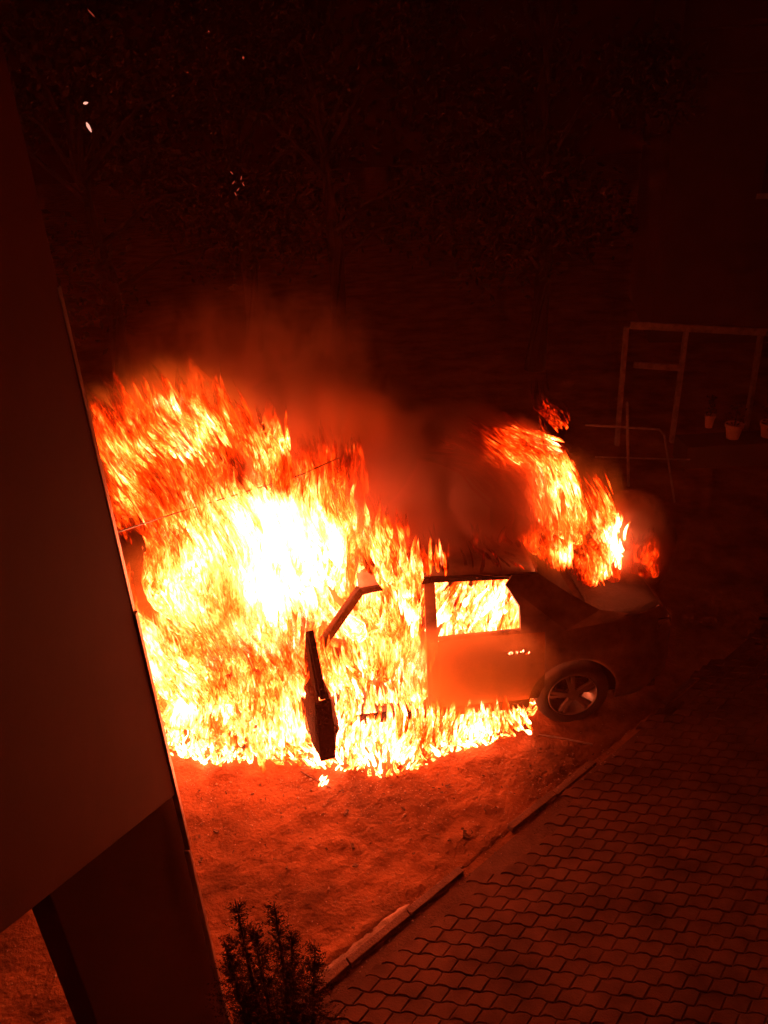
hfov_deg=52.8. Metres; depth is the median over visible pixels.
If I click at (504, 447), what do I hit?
flames
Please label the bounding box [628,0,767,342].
building
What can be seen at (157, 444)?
plume flames
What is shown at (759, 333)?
timber fence
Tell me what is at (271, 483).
overhead cable
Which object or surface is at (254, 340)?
tree
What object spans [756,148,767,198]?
window
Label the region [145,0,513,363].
tree
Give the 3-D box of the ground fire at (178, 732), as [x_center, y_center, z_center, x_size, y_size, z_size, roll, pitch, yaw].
[-0.293,1.744,6.636,3.505,0.239,0.980,-5,27,-3]
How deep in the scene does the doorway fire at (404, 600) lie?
6.07 m
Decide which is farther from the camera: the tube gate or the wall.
the wall
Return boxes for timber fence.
[614,321,767,445]
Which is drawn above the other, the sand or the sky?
the sky
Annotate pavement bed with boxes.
[308,622,767,1023]
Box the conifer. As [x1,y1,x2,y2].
[198,895,350,1023]
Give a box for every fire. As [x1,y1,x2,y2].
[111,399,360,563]
[138,523,419,764]
[168,718,454,759]
[340,580,518,648]
[357,522,448,721]
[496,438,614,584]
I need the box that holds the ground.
[35,153,767,1008]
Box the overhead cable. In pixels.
[118,409,460,532]
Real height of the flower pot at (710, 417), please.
0.479 m
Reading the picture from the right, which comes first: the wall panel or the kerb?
the kerb
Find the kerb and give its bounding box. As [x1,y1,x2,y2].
[296,678,695,1005]
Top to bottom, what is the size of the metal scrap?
0.011 m
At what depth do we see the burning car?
6.32 m
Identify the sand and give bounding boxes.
[306,904,409,984]
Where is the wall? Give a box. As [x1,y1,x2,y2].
[672,430,767,468]
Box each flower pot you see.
[704,395,716,428]
[725,401,747,439]
[760,401,767,438]
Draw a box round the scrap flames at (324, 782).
[318,650,528,785]
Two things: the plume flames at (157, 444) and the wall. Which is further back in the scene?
the wall
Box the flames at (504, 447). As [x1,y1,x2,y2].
[475,400,627,578]
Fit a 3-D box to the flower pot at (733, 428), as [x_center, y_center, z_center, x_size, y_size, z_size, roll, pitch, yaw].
[5.005,-1.309,11.046,0.275,0.529,0.297,-3,27,0]
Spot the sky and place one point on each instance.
(606, 137)
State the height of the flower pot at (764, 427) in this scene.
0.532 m
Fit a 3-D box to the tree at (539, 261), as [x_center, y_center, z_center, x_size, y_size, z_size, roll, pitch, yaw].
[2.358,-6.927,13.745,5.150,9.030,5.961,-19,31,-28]
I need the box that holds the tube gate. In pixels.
[585,401,689,502]
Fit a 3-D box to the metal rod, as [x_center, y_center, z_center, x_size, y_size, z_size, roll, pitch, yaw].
[1.461,1.875,6.412,0.522,0.029,0.029,6,28,18]
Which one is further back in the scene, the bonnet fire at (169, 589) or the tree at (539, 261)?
the tree at (539, 261)
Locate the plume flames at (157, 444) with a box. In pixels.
[96,392,367,542]
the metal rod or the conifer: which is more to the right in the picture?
the metal rod
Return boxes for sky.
[0,0,655,184]
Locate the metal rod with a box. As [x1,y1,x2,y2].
[539,734,592,744]
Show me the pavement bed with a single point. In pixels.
(525, 840)
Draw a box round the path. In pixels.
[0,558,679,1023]
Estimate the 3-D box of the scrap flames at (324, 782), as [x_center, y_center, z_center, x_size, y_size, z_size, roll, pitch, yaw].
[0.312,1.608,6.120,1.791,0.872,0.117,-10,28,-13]
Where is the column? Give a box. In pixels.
[32,797,224,1023]
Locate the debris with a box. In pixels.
[194,748,607,936]
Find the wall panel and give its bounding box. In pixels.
[0,36,230,1023]
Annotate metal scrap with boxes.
[300,771,330,787]
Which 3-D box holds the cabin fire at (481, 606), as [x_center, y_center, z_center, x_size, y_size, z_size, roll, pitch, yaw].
[0.297,0.751,6.784,1.754,0.944,1.380,-3,27,0]
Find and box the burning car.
[200,505,671,760]
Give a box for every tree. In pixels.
[0,0,268,389]
[84,0,381,352]
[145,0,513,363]
[408,0,718,371]
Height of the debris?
0.027 m
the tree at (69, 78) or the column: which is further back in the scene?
the tree at (69, 78)
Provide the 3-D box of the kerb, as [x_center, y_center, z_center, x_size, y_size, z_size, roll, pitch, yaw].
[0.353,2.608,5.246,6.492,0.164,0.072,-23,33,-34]

